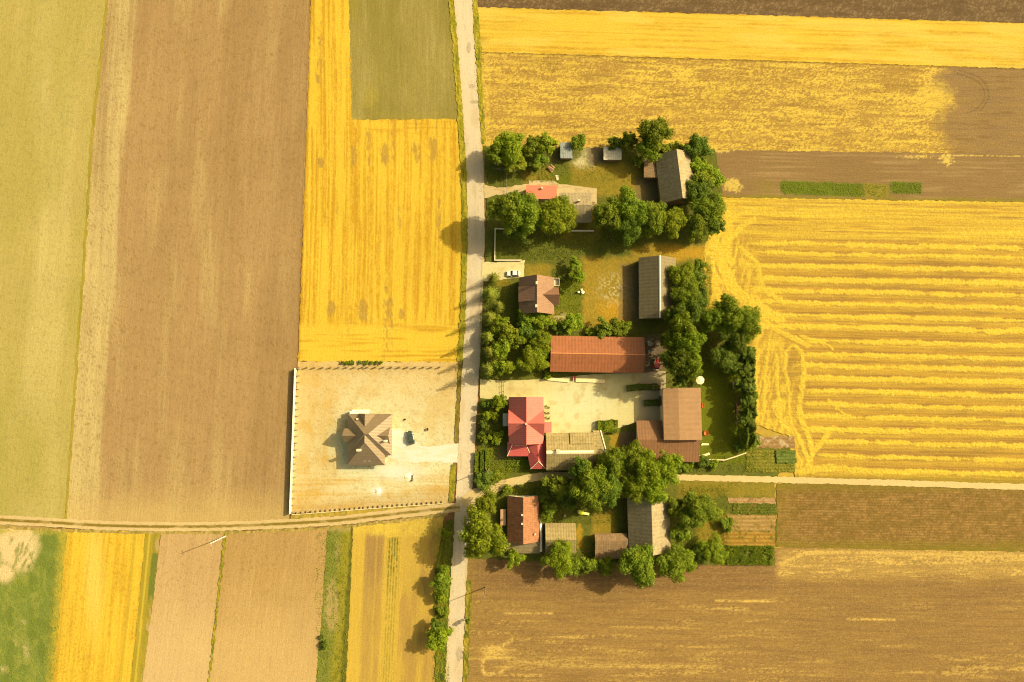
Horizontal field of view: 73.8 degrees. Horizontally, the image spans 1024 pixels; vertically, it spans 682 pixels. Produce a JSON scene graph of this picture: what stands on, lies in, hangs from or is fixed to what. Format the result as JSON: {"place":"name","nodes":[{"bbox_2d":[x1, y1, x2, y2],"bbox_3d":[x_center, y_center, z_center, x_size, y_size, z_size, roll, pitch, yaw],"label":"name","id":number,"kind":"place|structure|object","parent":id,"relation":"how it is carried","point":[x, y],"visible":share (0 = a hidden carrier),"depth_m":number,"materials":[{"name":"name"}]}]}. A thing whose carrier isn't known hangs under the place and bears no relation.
{"place":"outdoors","nodes":[
{"label":"outdoors","id":0,"kind":"place"},
{"bbox_2d":[0,528,66,681],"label":"weedy field","id":1,"kind":"structure","parent":0,"point":[25,550],"depth_m":206.90,"materials":[{"name":"plant"}]},
{"bbox_2d":[0,0,105,518],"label":"grass field","id":2,"kind":"structure","parent":0,"point":[50,50],"depth_m":216.95,"materials":[{"name":"plant"}]},
{"bbox_2d":[53,529,144,681],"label":"stubble field","id":3,"kind":"structure","parent":0,"point":[99,604],"depth_m":206.74,"materials":[{"name":"plant"}]},
{"bbox_2d":[130,531,160,681],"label":"grass strip","id":4,"kind":"object","parent":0,"point":[149,566],"depth_m":206.87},
{"bbox_2d":[143,533,223,681],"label":"ploughed field","id":5,"kind":"structure","parent":0,"point":[181,627],"depth_m":206.71,"materials":[{"name":"beige soil"}]},
{"bbox_2d":[67,0,309,522],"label":"ploughed field","id":6,"kind":"structure","parent":0,"point":[187,351],"depth_m":215.90,"materials":[{"name":"soil"}]},
{"bbox_2d":[208,534,225,681],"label":"grass strip","id":7,"kind":"object","parent":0,"point":[219,585],"depth_m":206.86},
{"bbox_2d":[0,503,460,531],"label":"dirt track","id":8,"kind":"structure","parent":0,"point":[232,525],"depth_m":208.82,"materials":[{"name":"soil"}]},
{"bbox_2d":[210,529,326,681],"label":"ploughed field","id":9,"kind":"structure","parent":0,"point":[268,627],"depth_m":206.71,"materials":[{"name":"brown soil"}]},
{"bbox_2d":[317,527,352,681],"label":"grass strip","id":10,"kind":"object","parent":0,"point":[329,672],"depth_m":206.76,"materials":[{"name":"plant"}]},
{"bbox_2d":[342,410,391,464],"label":"house","id":11,"kind":"structure","parent":0,"point":[366,436],"depth_m":206.13,"materials":[{"name":"brown tile"}]},
{"bbox_2d":[297,0,462,361],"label":"stubble field","id":12,"kind":"structure","parent":0,"point":[381,265],"depth_m":217.00,"materials":[{"name":"plant"}]},
{"bbox_2d":[346,517,443,681],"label":"stubble field","id":13,"kind":"structure","parent":0,"point":[392,604],"depth_m":206.89,"materials":[{"name":"plant"}]},
{"bbox_2d":[349,0,457,119],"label":"grass field","id":14,"kind":"structure","parent":0,"point":[402,57],"depth_m":221.77,"materials":[{"name":"plant"}]},
{"bbox_2d":[387,428,458,462],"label":"driveway","id":15,"kind":"structure","parent":0,"point":[403,449],"depth_m":210.80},
{"bbox_2d":[445,0,484,681],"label":"road","id":16,"kind":"structure","parent":0,"point":[464,18],"depth_m":214.29,"materials":[{"name":"asphalt"}]},
{"bbox_2d":[463,580,471,681],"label":"verge","id":17,"kind":"structure","parent":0,"point":[468,598],"depth_m":205.94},
{"bbox_2d":[482,260,524,280],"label":"driveway","id":18,"kind":"structure","parent":0,"point":[500,268],"depth_m":215.69,"materials":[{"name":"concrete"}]},
{"bbox_2d":[483,184,528,197],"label":"driveway","id":19,"kind":"structure","parent":0,"point":[489,191],"depth_m":217.93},
{"bbox_2d":[3,1,1023,681],"bbox_3d":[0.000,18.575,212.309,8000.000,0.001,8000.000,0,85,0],"label":"ground","id":20,"kind":"structure","parent":0,"point":[763,431],"depth_m":211.50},
{"bbox_2d":[64,0,107,518],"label":"grass strip","id":21,"kind":"object","parent":20,"relation":"on","point":[84,251],"depth_m":216.13,"materials":[{"name":"plant"}]},
{"bbox_2d":[0,513,447,534],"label":"grass strip","id":22,"kind":"object","parent":20,"relation":"on","point":[48,529],"depth_m":208.74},
{"bbox_2d":[1,9,478,681],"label":"weeds","id":23,"kind":"object","parent":20,"relation":"on","point":[323,593],"visible":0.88,"depth_m":206.38,"materials":[{"name":"green plant"}]},
{"bbox_2d":[291,503,441,518],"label":"grass strip","id":24,"kind":"object","parent":20,"relation":"on","point":[325,514],"depth_m":209.19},
{"bbox_2d":[291,361,457,512],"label":"sandy plot","id":25,"kind":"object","parent":20,"relation":"on","point":[420,399],"visible":0.88,"depth_m":211.49,"materials":[{"name":"sand"}]},
{"bbox_2d":[289,368,300,513],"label":"fence","id":26,"kind":"object","parent":25,"relation":"on","point":[292,448],"visible":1,"depth_m":209.92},
{"bbox_2d":[433,519,454,681],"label":"verge","id":27,"kind":"structure","parent":20,"relation":"on","point":[440,667],"depth_m":207.42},
{"bbox_2d":[426,628,447,652],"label":"young tree","id":28,"kind":"object","parent":27,"relation":"on","point":[439,638],"visible":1,"depth_m":200.63,"materials":[{"name":"green plant"}]},
{"bbox_2d":[430,572,452,594],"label":"young tree","id":29,"kind":"object","parent":27,"relation":"on","point":[441,582],"visible":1,"depth_m":202.51,"materials":[{"name":"green plant"}]},
{"bbox_2d":[449,0,467,361],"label":"verge","id":30,"kind":"structure","parent":20,"relation":"on","point":[462,303],"depth_m":218.15,"materials":[{"name":"green plant"}]},
{"bbox_2d":[472,0,485,143],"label":"verge","id":31,"kind":"structure","parent":20,"relation":"on","point":[478,45],"depth_m":221.52,"materials":[{"name":"green plant"}]},
{"bbox_2d":[473,468,493,491],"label":"shrub","id":32,"kind":"object","parent":20,"relation":"on","point":[481,479],"visible":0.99,"depth_m":208.19,"materials":[{"name":"green plant"}]},
{"bbox_2d":[458,503,509,558],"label":"broadleaf tree","id":33,"kind":"object","parent":20,"relation":"on","point":[479,535],"visible":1,"depth_m":197.14,"materials":[{"name":"green plant"}]},
{"bbox_2d":[540,540,574,579],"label":"broadleaf tree","id":34,"kind":"object","parent":20,"relation":"on","point":[559,561],"visible":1,"depth_m":200.54,"materials":[{"name":"green plant"}]},
{"bbox_2d":[618,543,655,589],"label":"broadleaf tree","id":35,"kind":"object","parent":20,"relation":"on","point":[636,562],"visible":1,"depth_m":197.76,"materials":[{"name":"green plant"}]},
{"bbox_2d":[507,450,792,542],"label":"garden plants","id":36,"kind":"object","parent":20,"relation":"on","point":[697,485],"visible":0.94,"depth_m":209.58,"materials":[{"name":"green plant"}]},
{"bbox_2d":[636,116,675,151],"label":"broadleaf tree","id":37,"kind":"object","parent":20,"relation":"on","point":[658,129],"visible":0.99,"depth_m":209.17,"materials":[{"name":"green plant"}]},
{"bbox_2d":[652,542,695,582],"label":"broadleaf tree","id":38,"kind":"object","parent":20,"relation":"on","point":[672,563],"visible":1,"depth_m":198.66,"materials":[{"name":"green plant"}]},
{"bbox_2d":[715,292,753,334],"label":"broadleaf tree","id":39,"kind":"object","parent":20,"relation":"on","point":[734,316],"visible":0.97,"depth_m":203.23,"materials":[{"name":"green plant"}]},
{"bbox_2d":[741,305,761,344],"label":"broadleaf tree","id":40,"kind":"object","parent":20,"relation":"on","point":[755,329],"visible":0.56,"depth_m":204.66,"materials":[{"name":"green plant"}]},
{"bbox_2d":[529,180,596,209],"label":"terrace","id":41,"kind":"structure","parent":0,"point":[563,188],"depth_m":217.90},
{"bbox_2d":[480,371,665,433],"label":"yard","id":42,"kind":"structure","parent":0,"point":[576,407],"depth_m":212.18,"materials":[{"name":"concrete"}]},
{"bbox_2d":[470,547,774,565],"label":"lawn","id":43,"kind":"structure","parent":0,"point":[535,557],"depth_m":207.98,"materials":[{"name":"green plant"}]},
{"bbox_2d":[727,545,773,565],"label":"vegetable bed","id":44,"kind":"object","parent":43,"relation":"on","point":[743,561],"visible":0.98,"depth_m":207.50,"materials":[{"name":"green plant"}]},
{"bbox_2d":[474,146,789,563],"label":"lawn","id":45,"kind":"structure","parent":0,"point":[609,284],"depth_m":214.54,"materials":[{"name":"green plant"}]},
{"bbox_2d":[475,489,496,513],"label":"broadleaf tree","id":46,"kind":"object","parent":45,"relation":"on","point":[486,501],"visible":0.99,"depth_m":201.24,"materials":[{"name":"green plant"}]},
{"bbox_2d":[486,190,522,227],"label":"broadleaf tree","id":47,"kind":"object","parent":45,"relation":"on","point":[503,208],"visible":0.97,"depth_m":204.64,"materials":[{"name":"green plant"}]},
{"bbox_2d":[493,130,524,165],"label":"broadleaf tree","id":48,"kind":"object","parent":45,"relation":"on","point":[509,144],"visible":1,"depth_m":210.45,"materials":[{"name":"green plant"}]},
{"bbox_2d":[500,495,541,552],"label":"house","id":49,"kind":"structure","parent":45,"relation":"on","point":[522,523],"depth_m":204.52,"materials":[{"name":"ceramic"}]},
{"bbox_2d":[503,191,543,235],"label":"broadleaf tree","id":50,"kind":"object","parent":45,"relation":"on","point":[527,219],"visible":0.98,"depth_m":205.22,"materials":[{"name":"green plant"}]},
{"bbox_2d":[503,397,551,468],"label":"house","id":51,"kind":"structure","parent":45,"relation":"on","point":[526,423],"depth_m":206.31,"materials":[{"name":"tile"}]},
{"bbox_2d":[516,344,549,371],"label":"broadleaf tree","id":52,"kind":"object","parent":45,"relation":"on","point":[529,359],"visible":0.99,"depth_m":206.44,"materials":[{"name":"green plant"}]},
{"bbox_2d":[518,275,558,314],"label":"house","id":53,"kind":"structure","parent":45,"relation":"on","point":[538,293],"depth_m":208.37,"materials":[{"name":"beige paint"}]},
{"bbox_2d":[526,185,556,200],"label":"house","id":54,"kind":"structure","parent":45,"relation":"on","point":[544,192],"depth_m":214.64,"materials":[{"name":"tile"}]},
{"bbox_2d":[530,329,552,354],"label":"broadleaf tree","id":55,"kind":"object","parent":45,"relation":"on","point":[542,339],"visible":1,"depth_m":207.81,"materials":[{"name":"green plant"}]},
{"bbox_2d":[536,132,558,155],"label":"young tree","id":56,"kind":"object","parent":45,"relation":"on","point":[546,143],"visible":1,"depth_m":213.50,"materials":[{"name":"green plant"}]},
{"bbox_2d":[541,474,569,499],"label":"broadleaf tree","id":57,"kind":"object","parent":45,"relation":"on","point":[556,486],"visible":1,"depth_m":202.44,"materials":[{"name":"green plant"}]},
{"bbox_2d":[536,195,575,235],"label":"broadleaf tree","id":58,"kind":"object","parent":45,"relation":"on","point":[555,211],"visible":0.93,"depth_m":206.69,"materials":[{"name":"green plant"}]},
{"bbox_2d":[545,523,575,552],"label":"shed","id":59,"kind":"structure","parent":45,"relation":"on","point":[554,532],"depth_m":204.40,"materials":[{"name":"beige paint"}]},
{"bbox_2d":[546,432,593,469],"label":"house","id":60,"kind":"structure","parent":45,"relation":"on","point":[563,450],"depth_m":205.60,"materials":[{"name":"tile"}]},
{"bbox_2d":[560,313,584,333],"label":"young tree","id":61,"kind":"object","parent":45,"relation":"on","point":[572,322],"visible":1,"depth_m":210.63,"materials":[{"name":"green plant"}]},
{"bbox_2d":[559,193,591,222],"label":"farm shed","id":62,"kind":"structure","parent":45,"relation":"on","point":[582,202],"depth_m":213.21,"materials":[{"name":"grey"}]},
{"bbox_2d":[567,459,618,502],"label":"broadleaf tree","id":63,"kind":"object","parent":45,"relation":"on","point":[592,482],"visible":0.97,"depth_m":197.09,"materials":[{"name":"green plant"}]},
{"bbox_2d":[550,336,644,372],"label":"barn","id":64,"kind":"structure","parent":45,"relation":"on","point":[595,354],"depth_m":208.73,"materials":[{"name":"tile"}]},
{"bbox_2d":[592,195,620,230],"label":"broadleaf tree","id":65,"kind":"object","parent":45,"relation":"on","point":[605,213],"visible":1,"depth_m":206.94,"materials":[{"name":"green plant"}]},
{"bbox_2d":[598,475,622,508],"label":"broadleaf tree","id":66,"kind":"object","parent":45,"relation":"on","point":[612,497],"visible":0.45,"depth_m":199.43,"materials":[{"name":"green plant"}]},
{"bbox_2d":[594,533,627,558],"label":"shed","id":67,"kind":"structure","parent":45,"relation":"on","point":[612,545],"depth_m":205.20,"materials":[{"name":"brown tile"}]},
{"bbox_2d":[595,445,627,478],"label":"broadleaf tree","id":68,"kind":"object","parent":45,"relation":"on","point":[612,461],"visible":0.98,"depth_m":200.40,"materials":[{"name":"green plant"}]},
{"bbox_2d":[609,218,642,245],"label":"broadleaf tree","id":69,"kind":"object","parent":45,"relation":"on","point":[630,230],"visible":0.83,"depth_m":207.99,"materials":[{"name":"green plant"}]},
{"bbox_2d":[612,185,648,225],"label":"broadleaf tree","id":70,"kind":"object","parent":45,"relation":"on","point":[630,207],"visible":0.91,"depth_m":206.80,"materials":[{"name":"green plant"}]},
{"bbox_2d":[615,472,646,504],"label":"broadleaf tree","id":71,"kind":"object","parent":45,"relation":"on","point":[630,489],"visible":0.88,"depth_m":200.36,"materials":[{"name":"green plant"}]},
{"bbox_2d":[619,439,645,473],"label":"broadleaf tree","id":72,"kind":"object","parent":45,"relation":"on","point":[633,449],"visible":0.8,"depth_m":200.52,"materials":[{"name":"green plant"}]},
{"bbox_2d":[629,446,660,485],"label":"broadleaf tree","id":73,"kind":"object","parent":45,"relation":"on","point":[647,470],"visible":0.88,"depth_m":198.90,"materials":[{"name":"green plant"}]},
{"bbox_2d":[634,137,662,161],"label":"broadleaf tree","id":74,"kind":"object","parent":45,"relation":"on","point":[645,147],"visible":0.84,"depth_m":211.54,"materials":[{"name":"green plant"}]},
{"bbox_2d":[627,497,670,555],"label":"barn","id":75,"kind":"structure","parent":45,"relation":"on","point":[648,523],"depth_m":202.96,"materials":[{"name":"grey wood"}]},
{"bbox_2d":[635,201,667,238],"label":"broadleaf tree","id":76,"kind":"object","parent":45,"relation":"on","point":[653,224],"visible":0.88,"depth_m":207.41,"materials":[{"name":"green plant"}]},
{"bbox_2d":[640,473,669,504],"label":"broadleaf tree","id":77,"kind":"object","parent":45,"relation":"on","point":[655,495],"visible":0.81,"depth_m":199.25,"materials":[{"name":"green plant"}]},
{"bbox_2d":[638,255,675,318],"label":"barn","id":78,"kind":"structure","parent":45,"relation":"on","point":[655,300],"depth_m":209.69,"materials":[{"name":"tile"}]},
{"bbox_2d":[636,420,699,461],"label":"barn","id":79,"kind":"structure","parent":45,"relation":"on","point":[649,435],"depth_m":206.81,"materials":[{"name":"tile"}]},
{"bbox_2d":[652,449,683,486],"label":"broadleaf tree","id":80,"kind":"object","parent":45,"relation":"on","point":[667,464],"visible":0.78,"depth_m":199.97,"materials":[{"name":"green plant"}]},
{"bbox_2d":[643,149,693,204],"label":"barn","id":81,"kind":"structure","parent":45,"relation":"on","point":[671,172],"depth_m":212.57,"materials":[{"name":"grey wood"}]},
{"bbox_2d":[658,346,691,376],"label":"broadleaf tree","id":82,"kind":"object","parent":45,"relation":"on","point":[674,362],"visible":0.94,"depth_m":198.41,"materials":[{"name":"green plant"}]},
{"bbox_2d":[661,206,688,239],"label":"broadleaf tree","id":83,"kind":"object","parent":45,"relation":"on","point":[673,220],"visible":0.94,"depth_m":208.53,"materials":[{"name":"green plant"}]},
{"bbox_2d":[659,388,701,439],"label":"barn","id":84,"kind":"structure","parent":45,"relation":"on","point":[680,414],"depth_m":205.43,"materials":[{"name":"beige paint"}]},
{"bbox_2d":[663,310,698,346],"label":"broadleaf tree","id":85,"kind":"object","parent":45,"relation":"on","point":[681,326],"visible":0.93,"depth_m":199.37,"materials":[{"name":"green plant"}]},
{"bbox_2d":[665,260,699,288],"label":"broadleaf tree","id":86,"kind":"object","parent":45,"relation":"on","point":[684,276],"visible":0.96,"depth_m":207.72,"materials":[{"name":"green plant"}]},
{"bbox_2d":[669,283,699,305],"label":"broadleaf tree","id":87,"kind":"object","parent":45,"relation":"on","point":[679,294],"visible":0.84,"depth_m":206.31,"materials":[{"name":"green plant"}]},
{"bbox_2d":[667,331,707,360],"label":"broadleaf tree","id":88,"kind":"object","parent":45,"relation":"on","point":[693,342],"visible":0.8,"depth_m":198.57,"materials":[{"name":"green plant"}]},
{"bbox_2d":[676,294,709,325],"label":"broadleaf tree","id":89,"kind":"object","parent":45,"relation":"on","point":[696,308],"visible":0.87,"depth_m":204.98,"materials":[{"name":"green plant"}]},
{"bbox_2d":[685,212,710,241],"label":"broadleaf tree","id":90,"kind":"object","parent":45,"relation":"on","point":[698,224],"visible":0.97,"depth_m":209.36,"materials":[{"name":"green plant"}]},
{"bbox_2d":[683,132,713,157],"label":"broadleaf tree","id":91,"kind":"object","parent":45,"relation":"on","point":[696,144],"visible":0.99,"depth_m":212.37,"materials":[{"name":"green plant"}]},
{"bbox_2d":[683,179,716,208],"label":"broadleaf tree","id":92,"kind":"object","parent":45,"relation":"on","point":[694,190],"visible":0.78,"depth_m":209.92,"materials":[{"name":"green plant"}]},
{"bbox_2d":[678,490,723,529],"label":"broadleaf tree","id":93,"kind":"object","parent":45,"relation":"on","point":[699,511],"visible":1,"depth_m":200.23,"materials":[{"name":"green plant"}]},
{"bbox_2d":[689,192,726,228],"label":"broadleaf tree","id":94,"kind":"object","parent":45,"relation":"on","point":[714,209],"visible":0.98,"depth_m":208.62,"materials":[{"name":"green plant"}]},
{"bbox_2d":[696,531,728,565],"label":"broadleaf tree","id":95,"kind":"object","parent":45,"relation":"on","point":[712,549],"visible":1,"depth_m":202.39,"materials":[{"name":"green plant"}]},
{"bbox_2d":[701,299,728,333],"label":"broadleaf tree","id":96,"kind":"object","parent":45,"relation":"on","point":[711,321],"visible":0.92,"depth_m":205.03,"materials":[{"name":"green plant"}]},
{"bbox_2d":[708,341,741,373],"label":"broadleaf tree","id":97,"kind":"object","parent":45,"relation":"on","point":[723,356],"visible":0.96,"depth_m":206.44,"materials":[{"name":"green plant"}]},
{"bbox_2d":[717,327,747,354],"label":"broadleaf tree","id":98,"kind":"object","parent":45,"relation":"on","point":[736,340],"visible":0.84,"depth_m":205.00,"materials":[{"name":"green plant"}]},
{"bbox_2d":[739,349,757,445],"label":"hedge","id":99,"kind":"object","parent":45,"relation":"on","point":[750,430],"visible":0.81,"depth_m":205.63,"materials":[{"name":"green plant"}]},
{"bbox_2d":[745,449,795,472],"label":"garden bed","id":100,"kind":"object","parent":45,"relation":"on","point":[770,464],"visible":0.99,"depth_m":210.34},
{"bbox_2d":[458,471,1023,507],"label":"dirt track","id":101,"kind":"structure","parent":0,"point":[468,498],"depth_m":209.90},
{"bbox_2d":[462,547,1023,681],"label":"ploughed field","id":102,"kind":"structure","parent":0,"point":[806,614],"depth_m":206.38,"materials":[{"name":"soil"}]},
{"bbox_2d":[723,530,775,545],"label":"garden soil","id":103,"kind":"structure","parent":0,"point":[756,538],"depth_m":208.37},
{"bbox_2d":[477,0,1023,22],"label":"ploughed field","id":104,"kind":"structure","parent":0,"point":[1011,11],"depth_m":223.38,"materials":[{"name":"soil"}]},
{"bbox_2d":[478,7,1023,68],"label":"stubble field","id":105,"kind":"structure","parent":0,"point":[979,44],"depth_m":222.48,"materials":[{"name":"plant"}]},
{"bbox_2d":[727,514,775,532],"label":"garden soil","id":106,"kind":"structure","parent":0,"point":[757,523],"depth_m":208.79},
{"bbox_2d":[481,51,1023,153],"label":"stubble field","id":107,"kind":"structure","parent":0,"point":[721,104],"depth_m":220.56,"materials":[{"name":"plant"}]},
{"bbox_2d":[732,503,775,514],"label":"garden bed","id":108,"kind":"object","parent":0,"point":[760,508],"visible":1,"depth_m":209.11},
{"bbox_2d":[756,435,794,448],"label":"garden soil","id":109,"kind":"structure","parent":0,"point":[779,442],"depth_m":210.93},
{"bbox_2d":[704,197,1023,483],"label":"stubble field","id":110,"kind":"structure","parent":0,"point":[888,342],"depth_m":214.06,"materials":[{"name":"plant"}]},
{"bbox_2d":[715,149,1023,201],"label":"ploughed field","id":111,"kind":"structure","parent":0,"point":[992,177],"depth_m":218.45,"materials":[{"name":"brown soil"}]},
{"bbox_2d":[776,483,1023,551],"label":"ploughed field","id":112,"kind":"structure","parent":0,"point":[841,516],"depth_m":209.07,"materials":[{"name":"soil"}]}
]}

